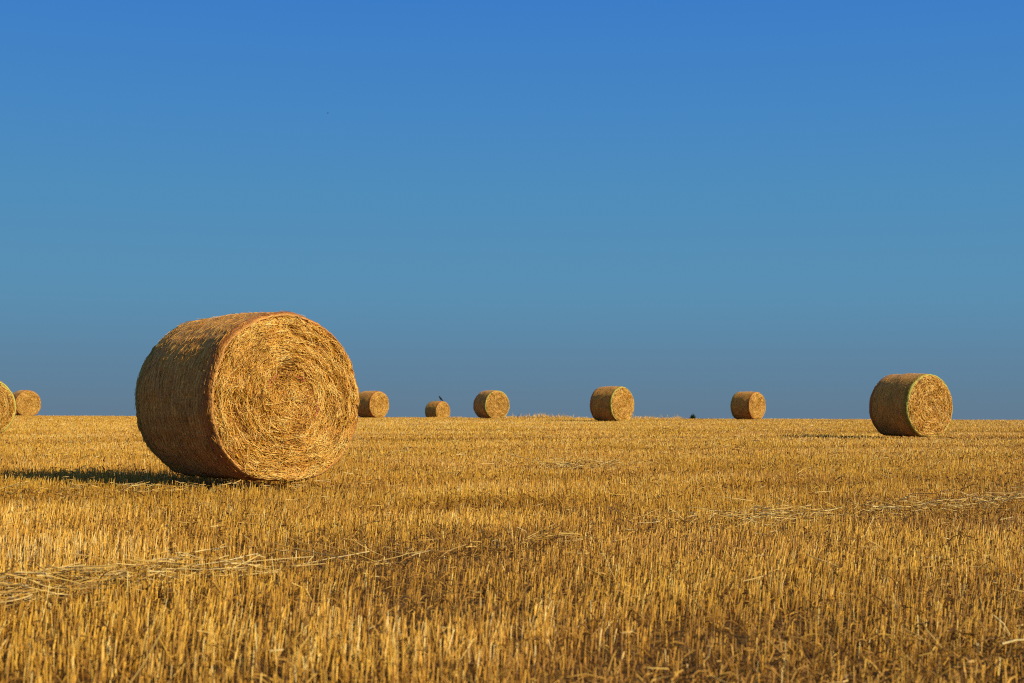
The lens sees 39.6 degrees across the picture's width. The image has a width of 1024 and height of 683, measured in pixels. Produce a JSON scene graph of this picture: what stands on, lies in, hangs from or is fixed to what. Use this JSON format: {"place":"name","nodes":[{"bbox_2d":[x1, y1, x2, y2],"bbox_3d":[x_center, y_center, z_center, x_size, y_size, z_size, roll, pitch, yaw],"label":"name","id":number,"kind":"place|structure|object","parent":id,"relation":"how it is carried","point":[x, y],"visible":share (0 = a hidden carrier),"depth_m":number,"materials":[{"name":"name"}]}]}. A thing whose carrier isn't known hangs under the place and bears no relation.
{"place":"outdoors","nodes":[
{"label":"outdoors","id":0,"kind":"place"},
{"bbox_2d":[0,415,1023,682],"bbox_3d":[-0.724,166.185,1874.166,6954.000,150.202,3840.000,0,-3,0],"label":"field ground","id":1,"kind":"structure","parent":0,"point":[740,643],"depth_m":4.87,"materials":[{"name":"yellow plant"}]},
{"bbox_2d":[0,381,16,432],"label":"straw bale","id":2,"kind":"object","parent":1,"relation":"on","point":[8,408],"visible":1,"depth_m":35.62},
{"bbox_2d":[13,390,40,415],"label":"straw bale","id":3,"kind":"object","parent":1,"relation":"on","point":[28,402],"visible":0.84,"depth_m":79.45},
{"bbox_2d":[134,310,359,482],"bbox_3d":[-2.305,0.474,12.425,1.562,1.470,1.566,3,-4,-41],"label":"straw bale","id":4,"kind":"object","parent":1,"relation":"on","point":[264,396],"visible":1,"depth_m":11.90},
{"bbox_2d":[358,391,388,417],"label":"straw bale","id":5,"kind":"object","parent":1,"relation":"on","point":[373,404],"visible":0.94,"depth_m":76.40},
{"bbox_2d":[425,401,449,417],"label":"straw bale","id":6,"kind":"object","parent":1,"relation":"on","point":[440,409],"visible":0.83,"depth_m":104.32},
{"bbox_2d":[473,390,509,418],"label":"straw bale","id":7,"kind":"object","parent":1,"relation":"on","point":[488,404],"visible":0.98,"depth_m":72.28},
{"bbox_2d":[0,417,1023,682],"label":"loose straw","id":8,"kind":"object","parent":1,"relation":"on","point":[240,561],"visible":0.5,"depth_m":6.85,"materials":[{"name":"yellow plant"}]},
{"bbox_2d":[590,386,633,420],"bbox_3d":[4.156,2.585,59.157,1.538,1.486,1.390,3,-4,-45],"label":"straw bale","id":9,"kind":"object","parent":1,"relation":"on","point":[611,403],"visible":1,"depth_m":58.68},
{"bbox_2d":[730,391,765,418],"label":"straw bale","id":10,"kind":"object","parent":1,"relation":"on","point":[747,405],"visible":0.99,"depth_m":73.31},
{"bbox_2d":[869,373,952,436],"bbox_3d":[9.172,1.462,32.777,1.554,1.471,1.407,2,-3,-31],"label":"straw bale","id":11,"kind":"object","parent":1,"relation":"on","point":[912,404],"visible":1,"depth_m":32.30},
{"bbox_2d":[0,0,1023,419],"label":"sky","id":12,"kind":"structure","parent":0,"point":[684,206],"materials":[{"name":"blue"}]},
{"bbox_2d":[432,413,684,418],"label":"dry grass","id":13,"kind":"structure","parent":0,"point":[542,416],"depth_m":76.92,"materials":[{"name":"plant"}]}
]}

